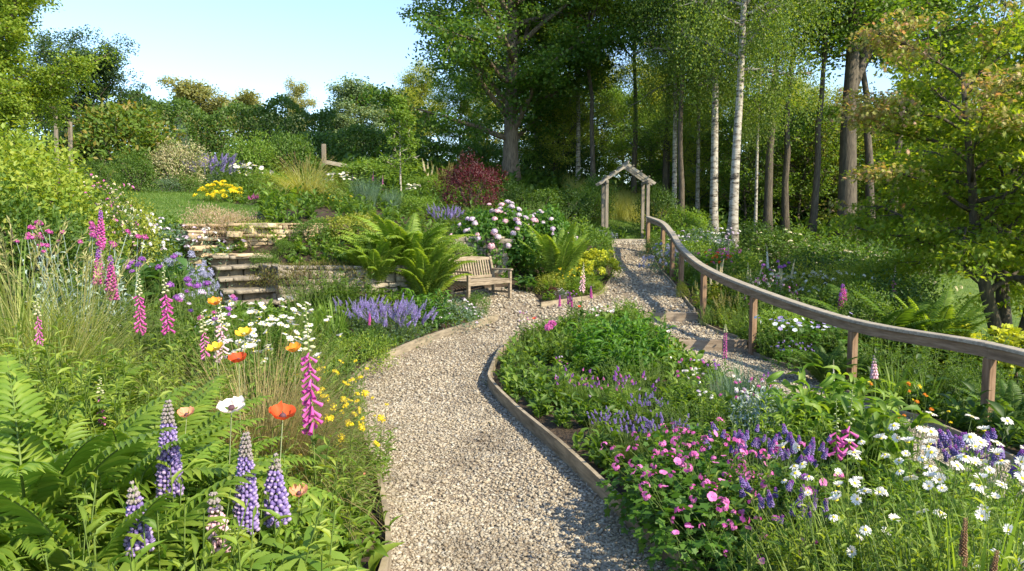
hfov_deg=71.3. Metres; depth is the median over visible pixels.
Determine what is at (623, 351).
leafy plant
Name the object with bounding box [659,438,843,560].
geranium
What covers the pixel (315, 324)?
strap leaf plant
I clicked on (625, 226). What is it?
grass
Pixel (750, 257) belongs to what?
shrub
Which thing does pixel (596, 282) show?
plant
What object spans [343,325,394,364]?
shrub
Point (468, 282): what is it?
garden bench
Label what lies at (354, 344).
plant
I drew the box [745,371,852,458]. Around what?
leafy plant
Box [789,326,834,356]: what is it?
leafy plant
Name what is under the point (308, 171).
pale plume plant
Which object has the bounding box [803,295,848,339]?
leafy plant
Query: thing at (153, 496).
leafy plant
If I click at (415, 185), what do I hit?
daisy clump
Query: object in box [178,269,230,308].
blue flower bush
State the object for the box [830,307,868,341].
leafy plant
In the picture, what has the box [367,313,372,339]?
magenta spike plant
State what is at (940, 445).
lavender
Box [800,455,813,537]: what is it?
flower clump
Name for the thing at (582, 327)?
leafy plant
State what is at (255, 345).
daisy clump
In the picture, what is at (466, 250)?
shrub
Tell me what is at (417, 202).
shrub
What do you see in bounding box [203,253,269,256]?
stone landing
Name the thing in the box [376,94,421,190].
sapling
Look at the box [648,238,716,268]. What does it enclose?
shrub
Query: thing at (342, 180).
daisy clump
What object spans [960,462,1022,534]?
grassy plant
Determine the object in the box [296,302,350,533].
foxglove
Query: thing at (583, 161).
shrub
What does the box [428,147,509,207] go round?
burgundy maple
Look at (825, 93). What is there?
woodland tree
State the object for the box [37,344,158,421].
leafy plant
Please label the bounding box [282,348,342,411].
leafy plant
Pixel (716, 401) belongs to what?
leafy plant
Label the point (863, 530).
daisy clump
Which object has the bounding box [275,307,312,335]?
leafy plant
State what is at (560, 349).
leafy plant
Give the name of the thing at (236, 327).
leafy plant
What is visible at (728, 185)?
shrub
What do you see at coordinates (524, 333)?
pink flower clump
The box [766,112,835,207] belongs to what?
woodland tree
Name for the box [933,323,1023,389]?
shrub
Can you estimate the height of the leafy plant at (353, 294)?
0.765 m
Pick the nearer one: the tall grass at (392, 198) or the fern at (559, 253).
the fern at (559, 253)
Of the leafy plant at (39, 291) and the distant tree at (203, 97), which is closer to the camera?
the leafy plant at (39, 291)
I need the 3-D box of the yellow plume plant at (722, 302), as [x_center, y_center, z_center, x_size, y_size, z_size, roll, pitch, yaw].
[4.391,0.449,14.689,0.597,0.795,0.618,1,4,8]
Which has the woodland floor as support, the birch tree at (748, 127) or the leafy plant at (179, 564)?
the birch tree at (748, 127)
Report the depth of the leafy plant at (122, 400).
3.26 m
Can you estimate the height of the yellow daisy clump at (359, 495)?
0.811 m
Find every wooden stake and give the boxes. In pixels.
[53,116,59,174]
[68,122,73,195]
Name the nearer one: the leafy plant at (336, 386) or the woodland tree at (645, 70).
the leafy plant at (336, 386)
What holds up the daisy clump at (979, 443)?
on the ground at (561, 433)
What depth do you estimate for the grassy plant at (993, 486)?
4.58 m
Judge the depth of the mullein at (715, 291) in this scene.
16.42 m
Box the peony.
[537,320,560,363]
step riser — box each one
[640,312,697,321]
[671,339,747,351]
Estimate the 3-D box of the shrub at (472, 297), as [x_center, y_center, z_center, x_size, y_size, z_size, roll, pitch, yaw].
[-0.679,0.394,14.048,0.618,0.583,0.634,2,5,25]
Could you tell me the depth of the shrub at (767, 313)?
12.76 m
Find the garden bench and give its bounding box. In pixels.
[448,256,512,301]
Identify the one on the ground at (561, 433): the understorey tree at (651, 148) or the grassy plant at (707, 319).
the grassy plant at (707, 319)
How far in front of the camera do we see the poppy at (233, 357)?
3.96 m
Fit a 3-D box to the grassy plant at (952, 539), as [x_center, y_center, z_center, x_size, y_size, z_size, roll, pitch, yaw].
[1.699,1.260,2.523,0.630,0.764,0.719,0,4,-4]
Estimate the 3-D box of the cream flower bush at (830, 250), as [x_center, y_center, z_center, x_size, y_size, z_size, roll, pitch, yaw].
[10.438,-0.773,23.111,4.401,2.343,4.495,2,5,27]
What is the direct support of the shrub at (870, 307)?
on the ground at (561, 433)
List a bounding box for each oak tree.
[343,0,660,183]
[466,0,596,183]
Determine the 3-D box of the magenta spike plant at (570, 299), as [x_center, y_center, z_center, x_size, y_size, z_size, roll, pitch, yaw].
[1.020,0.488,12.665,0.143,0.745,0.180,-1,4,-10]
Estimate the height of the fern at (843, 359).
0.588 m
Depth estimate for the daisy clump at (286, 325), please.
8.42 m
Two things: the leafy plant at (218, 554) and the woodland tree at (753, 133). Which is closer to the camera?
the leafy plant at (218, 554)
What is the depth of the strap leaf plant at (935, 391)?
8.96 m
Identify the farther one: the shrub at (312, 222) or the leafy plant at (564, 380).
the shrub at (312, 222)
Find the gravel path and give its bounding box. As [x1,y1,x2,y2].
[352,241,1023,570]
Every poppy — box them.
[177,406,194,433]
[187,297,227,401]
[205,341,239,448]
[216,395,244,486]
[228,351,262,476]
[235,326,264,427]
[269,400,295,470]
[286,341,300,427]
[289,482,307,529]
[527,317,538,354]
[602,310,614,355]
[663,330,671,379]
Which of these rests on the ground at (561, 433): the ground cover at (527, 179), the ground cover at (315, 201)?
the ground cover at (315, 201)
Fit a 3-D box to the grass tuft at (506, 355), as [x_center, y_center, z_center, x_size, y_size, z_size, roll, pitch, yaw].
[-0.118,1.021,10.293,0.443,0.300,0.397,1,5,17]
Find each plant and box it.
[0,301,46,386]
[0,316,73,404]
[0,323,115,420]
[0,355,116,443]
[0,470,232,570]
[4,267,81,322]
[9,343,103,461]
[13,335,140,419]
[31,363,148,444]
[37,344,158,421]
[43,431,203,570]
[44,496,265,570]
[55,273,105,325]
[58,367,188,441]
[73,321,160,402]
[78,344,183,413]
[82,293,173,370]
[83,273,143,334]
[91,255,184,303]
[92,249,127,366]
[94,210,110,333]
[94,380,164,429]
[100,478,293,570]
[108,216,245,263]
[109,447,198,514]
[112,490,351,570]
[119,290,189,356]
[121,257,191,301]
[124,332,181,400]
[124,353,216,414]
[127,317,205,380]
[132,339,229,410]
[140,424,265,544]
[141,444,309,549]
[145,363,242,424]
[150,266,220,325]
[152,491,346,570]
[159,368,261,443]
[165,319,236,388]
[177,330,279,397]
[177,453,327,566]
[191,530,369,570]
[199,344,293,429]
[199,498,337,567]
[203,308,246,343]
[204,410,265,458]
[220,215,280,239]
[225,346,324,422]
[237,401,318,506]
[246,319,303,369]
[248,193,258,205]
[248,454,349,560]
[249,351,338,434]
[251,177,269,193]
[260,425,366,565]
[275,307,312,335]
[277,274,336,315]
[278,326,326,372]
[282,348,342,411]
[282,438,365,564]
[284,523,346,561]
[293,160,325,182]
[294,427,368,537]
[298,301,325,336]
[299,318,337,360]
[304,268,360,313]
[305,335,348,390]
[311,294,358,340]
[311,344,367,404]
[318,329,403,377]
[318,516,404,570]
[327,194,358,210]
[331,559,368,570]
[335,271,378,311]
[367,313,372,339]
[390,207,400,220]
[398,288,453,328]
[408,212,425,227]
[410,295,490,330]
[415,196,440,208]
[421,159,433,185]
[431,161,454,194]
[432,223,450,236]
[434,294,461,323]
[458,203,492,222]
[499,200,540,221]
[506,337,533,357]
[511,348,530,371]
[514,274,538,292]
[526,327,545,343]
[528,200,574,220]
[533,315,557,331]
[534,271,566,293]
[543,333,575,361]
[544,285,559,297]
[552,337,577,364]
[553,371,585,394]
[554,287,568,298]
[555,267,583,295]
[556,295,560,339]
[560,274,607,295]
[566,314,631,363]
[567,292,572,325]
[569,214,589,240]
[570,304,595,322]
[574,318,598,335]
[579,340,619,379]
[587,303,616,329]
[588,307,654,347]
[589,286,593,317]
[599,355,638,389]
[602,332,659,375]
[605,385,639,418]
[610,297,636,323]
[621,318,676,361]
[625,304,655,335]
[630,354,678,399]
[633,436,689,471]
[641,311,667,340]
[650,391,696,430]
[658,223,740,254]
[661,398,735,459]
[663,372,710,418]
[676,262,694,281]
[676,280,688,297]
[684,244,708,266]
[684,411,737,468]
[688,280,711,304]
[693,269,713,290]
[693,452,781,570]
[695,387,744,434]
[697,305,721,325]
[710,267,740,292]
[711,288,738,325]
[717,415,780,476]
[720,304,762,336]
[723,512,920,570]
[723,524,847,570]
[728,384,792,461]
[730,440,836,545]
[731,284,770,321]
[737,491,833,570]
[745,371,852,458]
[747,489,921,570]
[754,329,784,358]
[756,399,817,471]
[761,290,802,329]
[766,466,1023,570]
[769,461,943,570]
[772,455,858,531]
[780,363,881,446]
[782,293,829,334]
[785,414,849,479]
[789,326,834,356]
[789,349,808,368]
[797,508,926,570]
[799,463,877,510]
[801,372,927,470]
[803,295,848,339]
[804,412,902,500]
[807,514,1023,570]
[819,455,963,555]
[821,330,874,362]
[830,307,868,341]
[831,396,946,512]
[838,284,851,308]
[838,476,961,570]
[858,320,902,370]
[858,338,900,380]
[859,491,1023,570]
[863,355,904,408]
[863,355,931,406]
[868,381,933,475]
[875,458,956,525]
[879,355,953,393]
[879,535,984,570]
[884,341,938,377]
[891,476,1023,570]
[903,368,954,411]
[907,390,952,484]
[910,323,1011,377]
[912,346,967,389]
[916,455,980,521]
[920,454,1022,525]
[920,493,1023,570]
[940,403,973,423]
[942,473,1023,570]
[945,353,1003,402]
[953,386,999,408]
[958,517,998,570]
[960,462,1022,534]
[968,367,1023,401]
[983,402,1023,439]
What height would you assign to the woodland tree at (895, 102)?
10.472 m
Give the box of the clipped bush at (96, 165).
[76,157,125,193]
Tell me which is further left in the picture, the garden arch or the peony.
the peony
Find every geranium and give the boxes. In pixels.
[596,442,747,543]
[614,426,770,551]
[625,417,735,502]
[627,464,816,570]
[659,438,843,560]
[664,498,817,570]
[753,312,836,360]
[756,312,880,363]
[769,340,812,370]
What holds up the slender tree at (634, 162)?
on the woodland floor
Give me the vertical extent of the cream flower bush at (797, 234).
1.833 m
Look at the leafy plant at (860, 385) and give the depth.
5.87 m
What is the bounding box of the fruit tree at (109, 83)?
[6,24,157,166]
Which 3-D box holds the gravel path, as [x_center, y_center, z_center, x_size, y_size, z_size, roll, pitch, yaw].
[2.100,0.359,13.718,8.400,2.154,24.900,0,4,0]
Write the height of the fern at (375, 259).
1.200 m
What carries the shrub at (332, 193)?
on the ground at (561, 433)
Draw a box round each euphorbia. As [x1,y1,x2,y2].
[569,258,596,281]
[577,248,624,280]
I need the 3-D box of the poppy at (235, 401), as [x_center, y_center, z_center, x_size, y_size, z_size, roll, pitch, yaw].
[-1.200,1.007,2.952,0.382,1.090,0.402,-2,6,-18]
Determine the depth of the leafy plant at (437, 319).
12.64 m
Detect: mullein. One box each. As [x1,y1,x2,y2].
[707,258,724,306]
[745,265,762,302]
[764,247,769,279]
[776,259,794,296]
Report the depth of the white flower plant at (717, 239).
22.11 m
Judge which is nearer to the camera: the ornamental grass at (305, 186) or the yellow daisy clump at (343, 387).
the yellow daisy clump at (343, 387)
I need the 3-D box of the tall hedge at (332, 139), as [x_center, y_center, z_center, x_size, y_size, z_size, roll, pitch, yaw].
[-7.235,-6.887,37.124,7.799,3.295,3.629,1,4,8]
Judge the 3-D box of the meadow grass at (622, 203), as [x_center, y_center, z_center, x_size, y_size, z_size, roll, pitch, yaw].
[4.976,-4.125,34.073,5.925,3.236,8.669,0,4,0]
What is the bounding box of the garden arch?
[595,161,655,240]
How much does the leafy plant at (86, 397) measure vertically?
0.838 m
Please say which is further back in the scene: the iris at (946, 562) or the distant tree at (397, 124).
the distant tree at (397, 124)
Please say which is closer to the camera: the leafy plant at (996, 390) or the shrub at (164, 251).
the leafy plant at (996, 390)
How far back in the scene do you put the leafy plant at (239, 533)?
2.34 m
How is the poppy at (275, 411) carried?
on the ground at (561, 433)
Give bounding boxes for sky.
[4,0,1023,182]
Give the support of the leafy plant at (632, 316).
on the ground at (561, 433)
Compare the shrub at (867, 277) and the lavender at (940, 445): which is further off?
the shrub at (867, 277)
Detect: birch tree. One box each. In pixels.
[503,0,635,185]
[607,0,842,235]
[614,0,736,208]
[642,1,733,214]
[649,0,856,247]
[718,0,818,231]
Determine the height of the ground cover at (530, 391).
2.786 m
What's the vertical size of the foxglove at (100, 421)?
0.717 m
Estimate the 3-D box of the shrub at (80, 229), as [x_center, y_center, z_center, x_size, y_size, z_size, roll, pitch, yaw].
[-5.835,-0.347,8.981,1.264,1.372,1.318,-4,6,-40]
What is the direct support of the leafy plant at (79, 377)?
on the ground at (561, 433)
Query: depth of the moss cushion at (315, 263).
13.27 m
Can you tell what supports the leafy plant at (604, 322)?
on the ground at (561, 433)
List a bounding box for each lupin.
[96,399,226,568]
[97,481,205,570]
[205,491,311,570]
[216,432,270,570]
[253,453,358,570]
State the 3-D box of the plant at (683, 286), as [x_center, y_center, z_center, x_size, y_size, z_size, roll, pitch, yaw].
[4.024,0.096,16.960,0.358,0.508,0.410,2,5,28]
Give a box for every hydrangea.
[448,200,543,267]
[524,202,577,262]
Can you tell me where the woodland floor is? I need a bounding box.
[76,173,956,275]
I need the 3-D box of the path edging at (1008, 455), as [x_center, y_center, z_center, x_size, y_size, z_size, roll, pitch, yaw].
[4.719,1.228,10.066,0.525,1.057,14.750,-1,4,-7]
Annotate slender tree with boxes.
[537,0,636,185]
[582,0,666,193]
[610,0,748,220]
[619,15,670,204]
[735,1,847,237]
[778,0,954,239]
[782,0,966,237]
[818,0,1003,226]
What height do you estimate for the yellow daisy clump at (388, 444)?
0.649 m
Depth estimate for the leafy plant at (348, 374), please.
7.37 m
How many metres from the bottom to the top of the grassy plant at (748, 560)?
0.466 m
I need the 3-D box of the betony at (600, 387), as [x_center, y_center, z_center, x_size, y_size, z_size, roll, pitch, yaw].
[0.956,1.098,7.402,0.644,0.451,0.679,0,4,0]
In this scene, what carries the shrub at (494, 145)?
on the woodland floor
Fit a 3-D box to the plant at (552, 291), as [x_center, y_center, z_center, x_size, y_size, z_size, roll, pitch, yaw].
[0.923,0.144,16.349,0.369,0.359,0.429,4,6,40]
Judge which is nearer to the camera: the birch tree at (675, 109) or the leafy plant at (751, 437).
the leafy plant at (751, 437)
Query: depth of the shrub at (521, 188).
26.49 m
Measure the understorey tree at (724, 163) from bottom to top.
6.328 m
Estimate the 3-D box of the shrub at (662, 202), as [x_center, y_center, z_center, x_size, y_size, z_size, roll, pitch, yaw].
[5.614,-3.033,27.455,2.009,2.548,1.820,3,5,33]
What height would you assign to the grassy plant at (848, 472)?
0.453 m
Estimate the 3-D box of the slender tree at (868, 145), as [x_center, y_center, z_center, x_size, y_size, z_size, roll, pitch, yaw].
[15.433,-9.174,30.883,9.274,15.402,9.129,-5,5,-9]
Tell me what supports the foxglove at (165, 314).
on the ground at (561, 433)
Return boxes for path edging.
[347,314,497,570]
[488,312,703,570]
[540,243,614,306]
[650,244,676,287]
[654,324,937,476]
[680,291,1020,466]
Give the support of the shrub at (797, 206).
on the woodland floor
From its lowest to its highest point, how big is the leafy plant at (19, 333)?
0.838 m
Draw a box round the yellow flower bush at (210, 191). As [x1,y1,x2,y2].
[192,180,243,202]
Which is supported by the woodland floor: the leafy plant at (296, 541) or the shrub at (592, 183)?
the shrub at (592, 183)
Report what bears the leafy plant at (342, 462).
on the ground at (561, 433)
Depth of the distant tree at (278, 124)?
53.66 m
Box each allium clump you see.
[100,253,177,363]
[142,289,227,381]
[157,276,225,371]
[173,294,237,376]
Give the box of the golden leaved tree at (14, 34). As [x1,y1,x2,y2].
[0,0,129,204]
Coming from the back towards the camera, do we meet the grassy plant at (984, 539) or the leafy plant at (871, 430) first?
the leafy plant at (871, 430)
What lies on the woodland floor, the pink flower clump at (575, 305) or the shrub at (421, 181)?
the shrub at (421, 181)
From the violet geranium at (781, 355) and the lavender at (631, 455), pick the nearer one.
the lavender at (631, 455)
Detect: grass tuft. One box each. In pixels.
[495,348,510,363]
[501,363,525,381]
[676,357,758,412]
[705,356,786,404]
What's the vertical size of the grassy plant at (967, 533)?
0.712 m
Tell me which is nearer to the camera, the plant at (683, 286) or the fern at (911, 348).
the fern at (911, 348)
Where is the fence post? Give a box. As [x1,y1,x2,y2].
[321,144,346,167]
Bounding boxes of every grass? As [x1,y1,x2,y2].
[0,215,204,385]
[95,313,472,552]
[252,152,365,204]
[344,175,381,207]
[377,185,403,210]
[560,173,675,224]
[588,215,654,237]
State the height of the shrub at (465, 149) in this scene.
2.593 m
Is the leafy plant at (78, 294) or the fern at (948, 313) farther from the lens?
the fern at (948, 313)
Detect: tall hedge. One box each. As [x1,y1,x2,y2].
[19,87,336,159]
[299,121,449,174]
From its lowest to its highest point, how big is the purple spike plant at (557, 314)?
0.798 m
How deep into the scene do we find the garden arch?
25.60 m
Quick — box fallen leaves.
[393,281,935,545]
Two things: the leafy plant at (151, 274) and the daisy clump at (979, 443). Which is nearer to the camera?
the daisy clump at (979, 443)
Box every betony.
[551,367,601,403]
[578,370,630,411]
[599,366,667,412]
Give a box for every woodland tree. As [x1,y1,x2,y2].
[380,57,451,159]
[419,72,501,162]
[453,56,524,160]
[518,71,598,171]
[566,49,639,176]
[586,83,663,186]
[608,55,677,181]
[644,88,733,186]
[683,78,747,170]
[703,97,811,185]
[725,74,812,174]
[729,1,845,239]
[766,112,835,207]
[791,75,835,119]
[803,84,862,186]
[839,0,1023,221]
[876,91,916,119]
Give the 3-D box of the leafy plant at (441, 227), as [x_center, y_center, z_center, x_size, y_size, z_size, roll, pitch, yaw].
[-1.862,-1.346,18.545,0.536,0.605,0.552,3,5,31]
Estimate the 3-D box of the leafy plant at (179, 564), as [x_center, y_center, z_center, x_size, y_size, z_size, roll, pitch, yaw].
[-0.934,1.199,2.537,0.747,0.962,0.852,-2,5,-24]
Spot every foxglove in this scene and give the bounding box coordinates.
[33,294,44,376]
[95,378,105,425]
[133,269,150,385]
[159,263,183,386]
[194,311,212,398]
[213,298,238,393]
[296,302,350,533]
[576,262,588,328]
[719,324,734,392]
[822,398,863,530]
[824,387,866,516]
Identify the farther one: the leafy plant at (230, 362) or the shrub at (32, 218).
the shrub at (32, 218)
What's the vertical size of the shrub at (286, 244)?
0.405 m
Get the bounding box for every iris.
[918,498,1023,570]
[931,505,982,570]
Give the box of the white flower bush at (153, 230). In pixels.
[96,179,180,266]
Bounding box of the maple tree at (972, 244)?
[817,0,1023,347]
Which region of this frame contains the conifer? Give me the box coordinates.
[173,118,189,162]
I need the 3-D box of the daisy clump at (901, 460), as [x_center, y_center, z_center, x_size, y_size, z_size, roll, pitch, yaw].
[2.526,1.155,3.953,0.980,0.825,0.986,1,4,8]
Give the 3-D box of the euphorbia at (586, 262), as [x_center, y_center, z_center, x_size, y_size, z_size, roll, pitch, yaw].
[1.746,-0.372,18.183,0.884,0.739,0.945,-4,6,-39]
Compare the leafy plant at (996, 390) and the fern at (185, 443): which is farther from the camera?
the leafy plant at (996, 390)
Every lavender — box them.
[585,405,627,444]
[611,414,660,466]
[624,392,673,433]
[634,412,697,453]
[687,422,783,494]
[718,476,828,565]
[757,423,849,503]
[918,429,1005,499]
[937,428,1023,527]
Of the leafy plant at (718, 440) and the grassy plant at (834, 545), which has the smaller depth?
the grassy plant at (834, 545)
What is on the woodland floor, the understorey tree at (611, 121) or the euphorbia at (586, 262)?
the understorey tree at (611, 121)
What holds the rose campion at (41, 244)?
on the ground at (561, 433)
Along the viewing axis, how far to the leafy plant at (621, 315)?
13.22 m
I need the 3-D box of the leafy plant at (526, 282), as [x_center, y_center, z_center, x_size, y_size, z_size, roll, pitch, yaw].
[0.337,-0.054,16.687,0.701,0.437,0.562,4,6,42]
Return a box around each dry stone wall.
[180,230,205,269]
[226,223,347,248]
[252,263,416,300]
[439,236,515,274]
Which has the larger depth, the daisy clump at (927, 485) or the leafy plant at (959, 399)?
the leafy plant at (959, 399)
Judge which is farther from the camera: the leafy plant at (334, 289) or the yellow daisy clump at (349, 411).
the leafy plant at (334, 289)
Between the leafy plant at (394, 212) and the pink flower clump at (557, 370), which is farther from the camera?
the leafy plant at (394, 212)
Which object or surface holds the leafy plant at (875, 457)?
on the ground at (561, 433)
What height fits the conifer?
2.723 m
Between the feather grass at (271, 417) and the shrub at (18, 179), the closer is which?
the feather grass at (271, 417)
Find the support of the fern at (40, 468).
on the ground at (561, 433)
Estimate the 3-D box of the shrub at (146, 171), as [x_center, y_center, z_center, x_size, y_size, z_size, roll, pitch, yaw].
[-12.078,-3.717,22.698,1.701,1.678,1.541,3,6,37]
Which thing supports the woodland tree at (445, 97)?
on the woodland floor
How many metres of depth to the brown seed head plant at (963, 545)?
2.49 m
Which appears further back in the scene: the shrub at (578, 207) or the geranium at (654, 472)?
the shrub at (578, 207)
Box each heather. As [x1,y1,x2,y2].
[173,203,246,239]
[206,208,257,236]
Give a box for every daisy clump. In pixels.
[194,304,285,367]
[202,320,314,390]
[211,296,313,370]
[213,323,349,416]
[229,162,273,193]
[242,305,354,369]
[278,370,382,485]
[294,358,368,437]
[295,395,401,544]
[320,397,398,481]
[325,172,357,195]
[403,183,421,195]
[757,454,916,570]
[775,427,993,567]
[820,461,1012,570]
[845,411,1023,554]
[872,439,1023,570]
[873,417,1023,543]
[895,414,1023,558]
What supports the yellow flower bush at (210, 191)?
on the lawn at (167, 217)
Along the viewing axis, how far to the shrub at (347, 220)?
15.81 m
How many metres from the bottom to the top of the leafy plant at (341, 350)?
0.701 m
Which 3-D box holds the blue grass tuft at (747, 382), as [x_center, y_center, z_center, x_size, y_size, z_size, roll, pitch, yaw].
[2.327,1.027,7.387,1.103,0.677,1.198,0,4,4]
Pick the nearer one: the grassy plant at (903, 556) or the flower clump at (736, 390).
the grassy plant at (903, 556)
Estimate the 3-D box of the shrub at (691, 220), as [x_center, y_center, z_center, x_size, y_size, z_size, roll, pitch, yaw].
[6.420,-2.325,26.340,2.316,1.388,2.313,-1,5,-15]
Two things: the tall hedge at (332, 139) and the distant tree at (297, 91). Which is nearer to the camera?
the tall hedge at (332, 139)
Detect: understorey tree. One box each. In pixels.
[518,91,608,185]
[532,89,623,177]
[607,115,693,191]
[651,106,741,209]
[677,97,807,228]
[739,98,863,231]
[741,130,824,220]
[775,119,891,225]
[802,81,940,218]
[857,104,973,219]
[857,121,925,218]
[892,129,1001,225]
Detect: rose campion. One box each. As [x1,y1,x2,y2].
[15,232,88,325]
[27,220,125,354]
[74,229,148,327]
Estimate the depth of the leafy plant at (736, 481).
4.11 m
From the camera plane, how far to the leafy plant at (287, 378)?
5.58 m
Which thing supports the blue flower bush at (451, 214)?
on the ground at (561, 433)
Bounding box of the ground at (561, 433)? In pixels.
[3,195,1020,570]
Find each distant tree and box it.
[119,106,184,146]
[147,74,240,152]
[202,88,263,153]
[245,111,303,155]
[281,75,320,134]
[311,109,363,153]
[321,72,405,157]
[368,93,430,155]
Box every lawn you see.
[84,183,262,223]
[580,216,658,238]
[912,272,1023,392]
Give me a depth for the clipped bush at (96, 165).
20.76 m
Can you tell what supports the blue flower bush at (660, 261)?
on the ground at (561, 433)
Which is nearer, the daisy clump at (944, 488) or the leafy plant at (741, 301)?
the daisy clump at (944, 488)
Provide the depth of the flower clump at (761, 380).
6.58 m
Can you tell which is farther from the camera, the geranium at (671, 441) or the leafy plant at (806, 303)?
the leafy plant at (806, 303)
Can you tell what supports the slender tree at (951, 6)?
on the woodland floor
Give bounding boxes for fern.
[0,351,259,570]
[0,373,341,570]
[0,404,337,570]
[0,426,350,570]
[1,456,352,570]
[8,362,149,462]
[330,211,476,264]
[332,229,414,284]
[383,237,476,300]
[519,221,592,287]
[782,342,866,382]
[798,284,982,352]
[819,288,1023,366]
[822,341,889,377]
[877,286,988,371]
[944,380,1023,425]
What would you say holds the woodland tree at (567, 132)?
on the woodland floor
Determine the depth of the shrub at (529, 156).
36.44 m
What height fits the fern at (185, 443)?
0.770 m
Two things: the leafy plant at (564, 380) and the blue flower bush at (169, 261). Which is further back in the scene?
the blue flower bush at (169, 261)
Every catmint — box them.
[333,295,388,330]
[351,296,415,345]
[380,299,437,344]
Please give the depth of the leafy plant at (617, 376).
8.09 m
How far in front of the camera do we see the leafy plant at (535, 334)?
11.49 m
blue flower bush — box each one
[135,249,233,304]
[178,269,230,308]
[182,150,244,186]
[427,204,464,229]
[638,242,699,276]
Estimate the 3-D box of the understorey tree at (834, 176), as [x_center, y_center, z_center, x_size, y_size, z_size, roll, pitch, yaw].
[15.508,-5.385,34.420,5.185,6.326,5.100,-1,5,-12]
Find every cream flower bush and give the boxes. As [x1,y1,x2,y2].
[729,224,842,268]
[762,250,875,320]
[770,229,896,282]
[861,241,963,308]
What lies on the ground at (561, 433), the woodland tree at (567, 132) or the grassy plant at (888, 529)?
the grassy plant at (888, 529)
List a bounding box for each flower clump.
[517,311,535,345]
[550,355,567,388]
[563,290,580,316]
[668,248,748,276]
[668,357,712,401]
[693,376,760,442]
[701,359,725,407]
[704,251,733,277]
[729,375,786,421]
[761,260,789,314]
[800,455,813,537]
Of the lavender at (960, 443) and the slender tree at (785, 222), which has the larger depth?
the slender tree at (785, 222)
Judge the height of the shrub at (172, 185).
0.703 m
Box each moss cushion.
[236,261,339,289]
[250,258,378,288]
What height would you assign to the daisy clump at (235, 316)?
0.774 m
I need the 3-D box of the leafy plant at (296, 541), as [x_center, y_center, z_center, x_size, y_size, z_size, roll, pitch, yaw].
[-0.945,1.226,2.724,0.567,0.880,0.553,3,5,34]
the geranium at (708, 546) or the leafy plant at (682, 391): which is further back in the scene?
the leafy plant at (682, 391)
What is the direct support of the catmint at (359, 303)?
on the ground at (561, 433)
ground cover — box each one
[0,172,310,314]
[0,219,1023,570]
[27,141,1020,257]
[61,161,877,322]
[711,267,1023,448]
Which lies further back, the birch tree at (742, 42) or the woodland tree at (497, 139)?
the woodland tree at (497, 139)
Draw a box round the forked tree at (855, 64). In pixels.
[833,0,890,246]
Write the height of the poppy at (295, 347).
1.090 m
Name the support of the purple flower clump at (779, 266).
on the ground at (561, 433)
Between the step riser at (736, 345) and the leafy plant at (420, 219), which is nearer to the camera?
the step riser at (736, 345)
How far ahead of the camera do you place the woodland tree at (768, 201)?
30.60 m
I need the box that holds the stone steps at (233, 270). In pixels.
[207,254,295,308]
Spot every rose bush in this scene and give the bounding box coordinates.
[58,179,146,265]
[84,174,142,236]
[732,260,798,313]
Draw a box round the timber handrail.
[646,216,1023,429]
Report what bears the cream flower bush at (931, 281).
on the woodland floor
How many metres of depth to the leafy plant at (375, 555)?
3.87 m
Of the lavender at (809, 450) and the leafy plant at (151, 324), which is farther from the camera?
the leafy plant at (151, 324)
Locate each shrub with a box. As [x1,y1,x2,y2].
[0,114,147,285]
[0,119,122,264]
[0,173,106,301]
[2,207,107,293]
[53,91,189,183]
[109,143,164,193]
[137,136,213,189]
[139,244,186,268]
[147,176,186,191]
[164,172,203,191]
[218,128,284,183]
[238,168,297,189]
[248,247,281,271]
[255,125,321,179]
[271,239,299,254]
[287,217,332,240]
[315,211,378,240]
[319,154,423,182]
[327,190,341,201]
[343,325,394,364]
[397,194,440,216]
[402,174,448,193]
[445,239,481,263]
[452,133,492,166]
[462,290,492,316]
[465,135,502,165]
[489,144,528,168]
[491,180,532,208]
[502,135,560,176]
[509,184,569,217]
[519,137,575,185]
[535,183,595,226]
[544,135,608,181]
[567,181,613,222]
[578,230,617,254]
[583,171,618,219]
[628,174,682,235]
[636,233,669,255]
[637,153,693,201]
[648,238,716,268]
[656,163,719,208]
[657,204,717,236]
[686,170,729,212]
[686,245,778,282]
[704,160,753,212]
[708,271,779,298]
[715,217,787,259]
[720,177,775,219]
[731,307,819,349]
[742,172,801,221]
[758,178,826,226]
[765,246,852,296]
[796,270,879,322]
[800,191,835,226]
[821,234,940,286]
[827,252,922,308]
[829,283,905,322]
[832,251,931,298]
[847,265,946,321]
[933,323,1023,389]
[934,360,980,403]
[947,354,1008,396]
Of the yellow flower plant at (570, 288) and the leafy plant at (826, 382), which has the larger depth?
the yellow flower plant at (570, 288)
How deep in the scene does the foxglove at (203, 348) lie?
5.16 m

